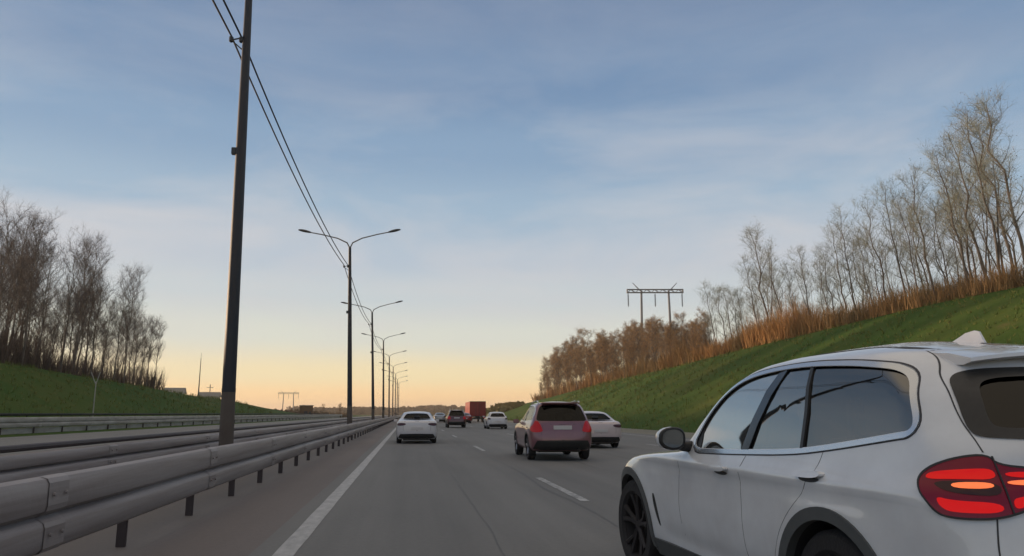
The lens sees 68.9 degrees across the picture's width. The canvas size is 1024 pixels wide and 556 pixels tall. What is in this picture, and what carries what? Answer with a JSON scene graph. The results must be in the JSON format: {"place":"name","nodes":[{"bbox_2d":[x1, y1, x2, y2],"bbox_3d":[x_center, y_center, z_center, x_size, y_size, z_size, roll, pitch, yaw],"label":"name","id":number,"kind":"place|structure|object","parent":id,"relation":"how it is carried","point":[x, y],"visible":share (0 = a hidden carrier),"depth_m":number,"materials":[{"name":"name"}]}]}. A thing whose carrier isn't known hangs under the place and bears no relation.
{"place":"outdoors","nodes":[
{"label":"outdoors","id":0,"kind":"place"},
{"bbox_2d":[0,415,397,454],"bbox_3d":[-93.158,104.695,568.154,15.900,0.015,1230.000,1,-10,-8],"label":"opposite road","id":1,"kind":"structure","parent":0,"point":[8,441],"depth_m":47.34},
{"bbox_2d":[34,418,399,555],"bbox_3d":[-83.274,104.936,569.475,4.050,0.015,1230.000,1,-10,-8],"label":"median strip","id":2,"kind":"object","parent":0,"point":[149,528],"depth_m":9.59,"materials":[{"name":"concrete"}]},
{"bbox_2d":[0,415,393,482],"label":"guardrail","id":3,"kind":"object","parent":2,"relation":"on","point":[18,466],"visible":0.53,"depth_m":12.53,"materials":[{"name":"metal"}]},
{"bbox_2d":[0,415,401,555],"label":"guardrail","id":4,"kind":"object","parent":2,"relation":"on","point":[41,514],"visible":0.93,"depth_m":7.24,"materials":[{"name":"metal"}]},
{"bbox_2d":[218,0,251,445],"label":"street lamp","id":5,"kind":"object","parent":2,"relation":"on","point":[227,410],"visible":0.81,"depth_m":16.21,"materials":[{"name":"metal"}]},
{"bbox_2d":[212,0,396,384],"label":"overhead cable","id":6,"kind":"object","parent":5,"relation":"attached to","point":[215,5],"visible":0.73,"depth_m":22.28,"materials":[{"name":"grey rubber"}]},
{"bbox_2d":[223,0,392,372],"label":"overhead cable","id":7,"kind":"object","parent":5,"relation":"attached to","point":[230,14],"visible":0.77,"depth_m":22.21,"materials":[{"name":"grey rubber"}]},
{"bbox_2d":[298,229,400,436],"bbox_3d":[-9.327,3.024,42.885,5.920,12.010,0.390,-1,-10,-8],"label":"street lamp","id":8,"kind":"object","parent":2,"relation":"on","point":[349,385],"visible":0.95,"depth_m":42.85,"materials":[{"name":"silver metal"}]},
{"bbox_2d":[341,301,401,419],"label":"street lamp","id":9,"kind":"object","parent":2,"relation":"on","point":[372,374],"visible":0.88,"depth_m":71.05,"materials":[{"name":"silver metal"}]},
{"bbox_2d":[129,419,398,555],"bbox_3d":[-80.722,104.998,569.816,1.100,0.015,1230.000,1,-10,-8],"label":"median shoulder","id":10,"kind":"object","parent":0,"point":[248,525],"depth_m":9.77},
{"bbox_2d":[248,419,690,555],"bbox_3d":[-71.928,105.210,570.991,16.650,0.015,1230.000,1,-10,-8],"label":"road","id":11,"kind":"structure","parent":0,"point":[406,498],"depth_m":11.08,"materials":[{"name":"asphalt"}]},
{"bbox_2d":[272,428,395,555],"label":"edge line","id":12,"kind":"object","parent":11,"relation":"on","point":[295,540],"visible":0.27,"depth_m":9.73,"materials":[{"name":"paint"}]},
{"bbox_2d":[394,411,438,442],"bbox_3d":[-4.472,6.957,34.915,2.130,1.401,4.591,1,-10,-8],"label":"white sedan","id":13,"kind":"object","parent":11,"relation":"on","point":[416,425],"visible":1,"depth_m":32.82,"materials":[{"name":"paint"}]},
{"bbox_2d":[444,410,465,427],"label":"dark suv","id":14,"kind":"object","parent":11,"relation":"on","point":[455,417],"visible":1,"depth_m":69.91,"materials":[{"name":"red paint"}]},
{"bbox_2d":[465,401,485,421],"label":"box truck","id":15,"kind":"object","parent":11,"relation":"on","point":[475,410],"visible":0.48,"depth_m":114.62,"materials":[{"name":"metal"}]},
{"bbox_2d":[483,412,507,428],"bbox_3d":[-1.469,12.533,65.728,2.130,1.460,4.284,1,-10,-8],"label":"white hatchback","id":16,"kind":"object","parent":11,"relation":"on","point":[495,419],"visible":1,"depth_m":63.95,"materials":[{"name":"paint"}]},
{"bbox_2d":[513,401,591,459],"bbox_3d":[1.159,4.643,22.974,2.130,1.681,4.570,1,-10,-7],"label":"maroon suv","id":17,"kind":"object","parent":11,"relation":"on","point":[558,426],"visible":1,"depth_m":20.99,"materials":[{"name":"paint"}]},
{"bbox_2d":[537,478,588,500],"bbox_3d":[0.828,3.732,13.283,0.148,0.001,4.200,1,-10,-8],"label":"lane marking","id":18,"kind":"object","parent":11,"relation":"on","point":[572,494],"visible":1,"depth_m":12.77,"materials":[{"name":"paint"}]},
{"bbox_2d":[584,411,620,446],"bbox_3d":[3.082,6.166,30.563,2.130,1.401,4.591,1,-10,-8],"label":"dusty white sedan","id":19,"kind":"object","parent":11,"relation":"on","point":[605,428],"visible":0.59,"depth_m":28.46,"materials":[{"name":"paint"}]},
{"bbox_2d":[619,331,1023,555],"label":"white suv","id":20,"kind":"object","parent":11,"relation":"on","point":[908,449],"visible":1,"depth_m":3.61,"materials":[{"name":"paint"}]},
{"bbox_2d":[0,285,1023,437],"bbox_3d":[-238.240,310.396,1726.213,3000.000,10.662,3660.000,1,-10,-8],"label":"ground","id":21,"kind":"structure","parent":0,"point":[958,319],"depth_m":66.26,"materials":[{"name":"green plant"}]},
{"bbox_2d":[0,187,41,304],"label":"bare tree","id":22,"kind":"object","parent":21,"relation":"on","point":[2,265],"visible":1,"depth_m":73.62,"materials":[{"name":"brown plant"}]},
{"bbox_2d":[2,249,45,338],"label":"bare tree","id":23,"kind":"object","parent":21,"relation":"on","point":[21,306],"visible":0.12,"depth_m":94.53,"materials":[{"name":"brown plant"}]},
{"bbox_2d":[0,199,49,360],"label":"bare tree","id":24,"kind":"object","parent":21,"relation":"on","point":[21,277],"visible":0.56,"depth_m":78.46,"materials":[{"name":"brown plant"}]},
{"bbox_2d":[0,220,49,341],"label":"bare tree","id":25,"kind":"object","parent":21,"relation":"on","point":[11,305],"visible":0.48,"depth_m":84.92,"materials":[{"name":"brown plant"}]},
{"bbox_2d":[6,234,62,342],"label":"bare tree","id":26,"kind":"object","parent":21,"relation":"on","point":[35,290],"visible":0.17,"depth_m":96.22,"materials":[{"name":"brown plant"}]},
{"bbox_2d":[11,245,61,342],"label":"bare tree","id":27,"kind":"object","parent":21,"relation":"on","point":[30,312],"visible":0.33,"depth_m":86.94,"materials":[{"name":"brown plant"}]},
{"bbox_2d":[13,208,64,364],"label":"bare tree","id":28,"kind":"object","parent":21,"relation":"on","point":[31,281],"visible":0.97,"depth_m":77.26,"materials":[{"name":"brown plant"}]},
{"bbox_2d":[26,237,71,367],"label":"bare tree","id":29,"kind":"object","parent":21,"relation":"on","point":[48,302],"visible":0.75,"depth_m":81.95,"materials":[{"name":"brown plant"}]},
{"bbox_2d":[44,282,70,365],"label":"bare tree","id":30,"kind":"object","parent":21,"relation":"on","point":[60,308],"visible":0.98,"depth_m":82.01,"materials":[{"name":"brown plant"}]},
{"bbox_2d":[46,288,82,353],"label":"bare tree","id":31,"kind":"object","parent":21,"relation":"on","point":[65,304],"visible":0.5,"depth_m":104.65,"materials":[{"name":"brown plant"}]},
{"bbox_2d":[53,228,95,372],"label":"bare tree","id":32,"kind":"object","parent":21,"relation":"on","point":[73,278],"visible":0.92,"depth_m":85.56,"materials":[{"name":"brown plant"}]},
{"bbox_2d":[54,278,94,360],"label":"bare tree","id":33,"kind":"object","parent":21,"relation":"on","point":[73,326],"visible":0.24,"depth_m":107.88,"materials":[{"name":"brown plant"}]},
{"bbox_2d":[64,224,107,373],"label":"bare tree","id":34,"kind":"object","parent":21,"relation":"on","point":[87,300],"visible":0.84,"depth_m":91.07,"materials":[{"name":"brown plant"}]},
{"bbox_2d":[71,234,115,366],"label":"bare tree","id":35,"kind":"object","parent":21,"relation":"on","point":[96,261],"visible":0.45,"depth_m":96.22,"materials":[{"name":"brown plant"}]},
{"bbox_2d":[71,269,117,362],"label":"bare tree","id":36,"kind":"object","parent":21,"relation":"on","point":[82,334],"visible":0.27,"depth_m":108.09,"materials":[{"name":"brown plant"}]},
{"bbox_2d":[85,305,113,363],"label":"bare tree","id":37,"kind":"object","parent":21,"relation":"on","point":[96,338],"visible":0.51,"depth_m":103.27,"materials":[{"name":"brown plant"}]},
{"bbox_2d":[73,259,126,375],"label":"bare tree","id":38,"kind":"object","parent":21,"relation":"on","point":[100,299],"visible":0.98,"depth_m":92.79,"materials":[{"name":"brown plant"}]},
{"bbox_2d":[98,294,120,377],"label":"bare tree","id":39,"kind":"object","parent":21,"relation":"on","point":[107,331],"visible":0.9,"depth_m":98.87,"materials":[{"name":"brown plant"}]},
{"bbox_2d":[109,268,144,380],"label":"bare tree","id":40,"kind":"object","parent":21,"relation":"on","point":[122,304],"visible":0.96,"depth_m":100.53,"materials":[{"name":"brown plant"}]},
{"bbox_2d":[116,305,143,376],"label":"bare tree","id":41,"kind":"object","parent":21,"relation":"on","point":[124,342],"visible":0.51,"depth_m":127.35,"materials":[{"name":"brown plant"}]},
{"bbox_2d":[118,314,141,373],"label":"bare tree","id":42,"kind":"object","parent":21,"relation":"on","point":[130,350],"visible":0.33,"depth_m":144.51,"materials":[{"name":"brown plant"}]},
{"bbox_2d":[116,259,152,382],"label":"bare tree","id":43,"kind":"object","parent":21,"relation":"on","point":[133,296],"visible":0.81,"depth_m":103.38,"materials":[{"name":"brown plant"}]},
{"bbox_2d":[128,305,149,380],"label":"bare tree","id":44,"kind":"object","parent":21,"relation":"on","point":[135,339],"visible":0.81,"depth_m":108.38,"materials":[{"name":"brown plant"}]},
{"bbox_2d":[137,313,156,385],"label":"bare tree","id":45,"kind":"object","parent":21,"relation":"on","point":[145,342],"visible":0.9,"depth_m":109.97,"materials":[{"name":"brown plant"}]},
{"bbox_2d":[145,315,161,385],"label":"bare tree","id":46,"kind":"object","parent":21,"relation":"on","point":[149,356],"visible":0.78,"depth_m":111.93,"materials":[{"name":"brown plant"}]},
{"bbox_2d":[0,413,312,427],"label":"guardrail","id":47,"kind":"object","parent":21,"relation":"on","point":[53,414],"visible":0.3,"depth_m":61.67,"materials":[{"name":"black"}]},
{"bbox_2d":[147,320,167,388],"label":"bare tree","id":48,"kind":"object","parent":21,"relation":"on","point":[159,348],"visible":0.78,"depth_m":114.75,"materials":[{"name":"brown plant"}]},
{"bbox_2d":[0,414,352,434],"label":"guardrail","id":49,"kind":"object","parent":21,"relation":"on","point":[16,422],"visible":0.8,"depth_m":59.61,"materials":[{"name":"metal"}]},
{"bbox_2d":[1,416,352,434],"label":"concrete kerb","id":50,"kind":"structure","parent":21,"relation":"on","point":[44,429],"depth_m":59.70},
{"bbox_2d":[287,404,464,414],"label":"distant wood","id":51,"kind":"object","parent":21,"relation":"on","point":[430,409],"visible":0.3,"depth_m":688.52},
{"bbox_2d":[0,266,1007,397],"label":"dark undergrowth","id":52,"kind":"object","parent":21,"relation":"on","point":[12,352],"visible":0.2,"depth_m":83.31,"materials":[{"name":"plant"}]},
{"bbox_2d":[486,401,524,415],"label":"roadside thicket","id":53,"kind":"object","parent":21,"relation":"on","point":[504,407],"visible":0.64,"depth_m":203.92,"materials":[{"name":"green plant"}]},
{"bbox_2d":[548,344,564,389],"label":"birch tree","id":54,"kind":"object","parent":21,"relation":"on","point":[556,366],"visible":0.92,"depth_m":203.21,"materials":[{"name":"brown plant"}]},
{"bbox_2d":[565,335,583,387],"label":"birch tree","id":55,"kind":"object","parent":21,"relation":"on","point":[576,344],"visible":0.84,"depth_m":183.27,"materials":[{"name":"brown plant"}]},
{"bbox_2d":[572,345,588,380],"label":"birch tree","id":56,"kind":"object","parent":21,"relation":"on","point":[578,357],"visible":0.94,"depth_m":180.19,"materials":[{"name":"brown plant"}]},
{"bbox_2d":[581,345,596,384],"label":"birch tree","id":57,"kind":"object","parent":21,"relation":"on","point":[588,359],"visible":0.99,"depth_m":159.99,"materials":[{"name":"brown plant"}]},
{"bbox_2d":[599,337,609,380],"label":"birch tree","id":58,"kind":"object","parent":21,"relation":"on","point":[603,351],"visible":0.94,"depth_m":153.82,"materials":[{"name":"brown plant"}]},
{"bbox_2d":[614,332,629,377],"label":"birch tree","id":59,"kind":"object","parent":21,"relation":"on","point":[622,349],"visible":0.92,"depth_m":136.25,"materials":[{"name":"brown plant"}]},
{"bbox_2d":[624,334,636,369],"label":"birch tree","id":60,"kind":"object","parent":21,"relation":"on","point":[630,348],"visible":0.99,"depth_m":132.08,"materials":[{"name":"brown plant"}]},
{"bbox_2d":[627,318,645,360],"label":"birch tree","id":61,"kind":"object","parent":21,"relation":"on","point":[632,332],"visible":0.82,"depth_m":133.35,"materials":[{"name":"brown plant"}]},
{"bbox_2d":[643,315,660,360],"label":"birch tree","id":62,"kind":"object","parent":21,"relation":"on","point":[652,338],"visible":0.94,"depth_m":124.07,"materials":[{"name":"brown plant"}]},
{"bbox_2d":[626,283,683,337],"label":"power pylon","id":63,"kind":"object","parent":21,"relation":"on","point":[641,301],"visible":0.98,"depth_m":190.63,"materials":[{"name":"metal"}]},
{"bbox_2d":[662,324,675,354],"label":"birch tree","id":64,"kind":"object","parent":21,"relation":"on","point":[667,341],"visible":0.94,"depth_m":111.08,"materials":[{"name":"brown plant"}]},
{"bbox_2d":[694,308,712,342],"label":"birch tree","id":65,"kind":"object","parent":21,"relation":"on","point":[701,320],"visible":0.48,"depth_m":115.31,"materials":[{"name":"brown plant"}]},
{"bbox_2d":[695,280,719,347],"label":"bare tree","id":66,"kind":"object","parent":21,"relation":"on","point":[710,314],"visible":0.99,"depth_m":98.91,"materials":[{"name":"brown plant"}]},
{"bbox_2d":[706,283,734,345],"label":"bare tree","id":67,"kind":"object","parent":21,"relation":"on","point":[718,310],"visible":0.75,"depth_m":124.07,"materials":[{"name":"brown plant"}]},
{"bbox_2d":[716,285,737,336],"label":"bare tree","id":68,"kind":"object","parent":21,"relation":"on","point":[727,305],"visible":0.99,"depth_m":96.04,"materials":[{"name":"brown plant"}]},
{"bbox_2d":[728,252,763,343],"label":"bare tree","id":69,"kind":"object","parent":21,"relation":"on","point":[750,295],"visible":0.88,"depth_m":84.89,"materials":[{"name":"brown plant"}]},
{"bbox_2d":[738,216,776,326],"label":"bare tree","id":70,"kind":"object","parent":21,"relation":"on","point":[757,258],"visible":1,"depth_m":83.38,"materials":[{"name":"brown plant"}]},
{"bbox_2d":[749,235,796,316],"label":"bare tree","id":71,"kind":"object","parent":21,"relation":"on","point":[777,301],"visible":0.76,"depth_m":89.22,"materials":[{"name":"brown plant"}]},
{"bbox_2d":[760,259,790,321],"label":"bare tree","id":72,"kind":"object","parent":21,"relation":"on","point":[774,294],"visible":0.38,"depth_m":108.06,"materials":[{"name":"brown plant"}]},
{"bbox_2d":[530,252,1023,400],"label":"undergrowth","id":73,"kind":"object","parent":21,"relation":"on","point":[804,322],"visible":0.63,"depth_m":72.97,"materials":[{"name":"plant"}]},
{"bbox_2d":[776,260,804,311],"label":"bare tree","id":74,"kind":"object","parent":21,"relation":"on","point":[786,268],"visible":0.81,"depth_m":81.99,"materials":[{"name":"brown plant"}]},
{"bbox_2d":[783,244,816,314],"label":"bare tree","id":75,"kind":"object","parent":21,"relation":"on","point":[801,258],"visible":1,"depth_m":73.54,"materials":[{"name":"brown plant"}]},
{"bbox_2d":[791,259,819,310],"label":"bare tree","id":76,"kind":"object","parent":21,"relation":"on","point":[803,282],"visible":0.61,"depth_m":90.26,"materials":[{"name":"brown plant"}]},
{"bbox_2d":[808,247,835,309],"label":"bare tree","id":77,"kind":"object","parent":21,"relation":"on","point":[822,282],"visible":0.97,"depth_m":77.39,"materials":[{"name":"brown plant"}]},
{"bbox_2d":[800,240,843,309],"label":"bare tree","id":78,"kind":"object","parent":21,"relation":"on","point":[826,282],"visible":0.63,"depth_m":81.34,"materials":[{"name":"brown plant"}]},
{"bbox_2d":[814,223,856,311],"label":"bare tree","id":79,"kind":"object","parent":21,"relation":"on","point":[837,266],"visible":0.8,"depth_m":69.67,"materials":[{"name":"brown plant"}]},
{"bbox_2d":[819,202,864,320],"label":"bare tree","id":80,"kind":"object","parent":21,"relation":"on","point":[846,258],"visible":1,"depth_m":65.77,"materials":[{"name":"brown plant"}]},
{"bbox_2d":[841,232,871,303],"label":"bare tree","id":81,"kind":"object","parent":21,"relation":"on","point":[862,297],"visible":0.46,"depth_m":85.38,"materials":[{"name":"brown plant"}]},
{"bbox_2d":[846,226,880,306],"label":"bare tree","id":82,"kind":"object","parent":21,"relation":"on","point":[864,273],"visible":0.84,"depth_m":68.70,"materials":[{"name":"brown plant"}]},
{"bbox_2d":[847,193,890,311],"bbox_3d":[30.122,-1.995,62.257,4.107,11.170,4.411,-4,-11,20],"label":"bare tree","id":83,"kind":"object","parent":21,"relation":"on","point":[872,244],"visible":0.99,"depth_m":62.30,"materials":[{"name":"brown plant"}]},
{"bbox_2d":[852,223,892,300],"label":"bare tree","id":84,"kind":"object","parent":21,"relation":"on","point":[875,270],"visible":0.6,"depth_m":78.14,"materials":[{"name":"brown plant"}]},
{"bbox_2d":[869,244,902,295],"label":"bare tree","id":85,"kind":"object","parent":21,"relation":"on","point":[885,255],"visible":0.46,"depth_m":89.97,"materials":[{"name":"brown plant"}]},
{"bbox_2d":[865,174,907,296],"bbox_3d":[32.515,-2.589,64.454,4.046,13.200,4.108,-9,-14,41],"label":"bare tree","id":86,"kind":"object","parent":21,"relation":"on","point":[886,222],"visible":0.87,"depth_m":64.54,"materials":[{"name":"brown plant"}]},
{"bbox_2d":[879,217,922,296],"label":"bare tree","id":87,"kind":"object","parent":21,"relation":"on","point":[906,238],"visible":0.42,"depth_m":86.16,"materials":[{"name":"brown plant"}]},
{"bbox_2d":[886,191,922,287],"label":"bare tree","id":88,"kind":"object","parent":21,"relation":"on","point":[912,250],"visible":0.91,"depth_m":59.30,"materials":[{"name":"brown plant"}]},
{"bbox_2d":[888,197,940,287],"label":"bare tree","id":89,"kind":"object","parent":21,"relation":"on","point":[917,246],"visible":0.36,"depth_m":78.34,"materials":[{"name":"brown plant"}]},
{"bbox_2d":[888,188,941,286],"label":"bare tree","id":90,"kind":"object","parent":21,"relation":"on","point":[925,273],"visible":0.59,"depth_m":74.31,"materials":[{"name":"brown plant"}]},
{"bbox_2d":[890,158,941,302],"bbox_3d":[30.743,-3.400,56.562,3.889,11.790,3.725,-2,-10,9],"label":"bare tree","id":91,"kind":"object","parent":21,"relation":"on","point":[922,235],"visible":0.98,"depth_m":56.60,"materials":[{"name":"brown plant"}]},
{"bbox_2d":[899,206,956,286],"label":"bare tree","id":92,"kind":"object","parent":21,"relation":"on","point":[939,267],"visible":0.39,"depth_m":78.19,"materials":[{"name":"brown plant"}]},
{"bbox_2d":[915,189,958,291],"bbox_3d":[34.663,-2.147,60.205,3.405,10.554,3.658,-14,-12,36],"label":"bare tree","id":93,"kind":"object","parent":21,"relation":"on","point":[941,246],"visible":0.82,"depth_m":60.46,"materials":[{"name":"brown plant"}]},
{"bbox_2d":[914,138,972,296],"bbox_3d":[30.562,-4.218,52.552,3.737,11.924,4.021,-2,-10,11],"label":"bare tree","id":94,"kind":"object","parent":21,"relation":"on","point":[953,226],"visible":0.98,"depth_m":52.74,"materials":[{"name":"brown plant"}]},
{"bbox_2d":[927,199,973,281],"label":"bare tree","id":95,"kind":"object","parent":21,"relation":"on","point":[957,257],"visible":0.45,"depth_m":69.29,"materials":[{"name":"brown plant"}]},
{"bbox_2d":[931,162,980,279],"bbox_3d":[33.567,-3.463,55.618,4.430,11.445,3.545,2,-13,-42],"label":"bare tree","id":96,"kind":"object","parent":21,"relation":"on","point":[966,241],"visible":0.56,"depth_m":55.56,"materials":[{"name":"brown plant"}]},
{"bbox_2d":[931,181,984,276],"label":"bare tree","id":97,"kind":"object","parent":21,"relation":"on","point":[976,256],"visible":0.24,"depth_m":71.31,"materials":[{"name":"brown plant"}]},
{"bbox_2d":[926,167,993,276],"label":"bare tree","id":98,"kind":"object","parent":21,"relation":"on","point":[974,264],"visible":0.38,"depth_m":67.53,"materials":[{"name":"brown plant"}]},
{"bbox_2d":[926,121,997,279],"bbox_3d":[32.974,-4.992,53.445,4.306,13.901,5.381,-9,-10,14],"label":"bare tree","id":99,"kind":"object","parent":21,"relation":"on","point":[965,213],"visible":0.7,"depth_m":53.83,"materials":[{"name":"brown plant"}]},
{"bbox_2d":[943,101,1013,289],"bbox_3d":[31.888,-5.591,50.279,4.791,14.065,4.188,-5,-10,-13],"label":"bare tree","id":100,"kind":"object","parent":21,"relation":"on","point":[997,246],"visible":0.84,"depth_m":50.25,"materials":[{"name":"brown plant"}]},
{"bbox_2d":[950,162,1009,282],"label":"bare tree","id":101,"kind":"object","parent":21,"relation":"on","point":[988,240],"visible":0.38,"depth_m":72.43,"materials":[{"name":"brown plant"}]},
{"bbox_2d":[946,81,1023,262],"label":"bare tree","id":102,"kind":"object","parent":21,"relation":"on","point":[1009,197],"visible":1,"depth_m":48.88,"materials":[{"name":"brown plant"}]},
{"bbox_2d":[946,107,1023,280],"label":"bare tree","id":103,"kind":"object","parent":21,"relation":"on","point":[1003,233],"visible":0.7,"depth_m":50.92,"materials":[{"name":"brown plant"}]},
{"bbox_2d":[951,143,1023,273],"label":"bare tree","id":104,"kind":"object","parent":21,"relation":"on","point":[1012,247],"visible":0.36,"depth_m":70.70,"materials":[{"name":"brown plant"}]},
{"bbox_2d":[952,145,1023,269],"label":"bare tree","id":105,"kind":"object","parent":21,"relation":"on","point":[1001,255],"visible":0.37,"depth_m":58.06,"materials":[{"name":"brown plant"}]},
{"bbox_2d":[0,0,1023,410],"label":"sky","id":106,"kind":"structure","parent":0,"point":[534,162],"materials":[{"name":"blue"}]},
{"bbox_2d":[433,415,694,437],"bbox_3d":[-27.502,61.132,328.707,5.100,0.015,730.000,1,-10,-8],"label":"gravel verge","id":107,"kind":"structure","parent":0,"point":[653,432],"depth_m":55.37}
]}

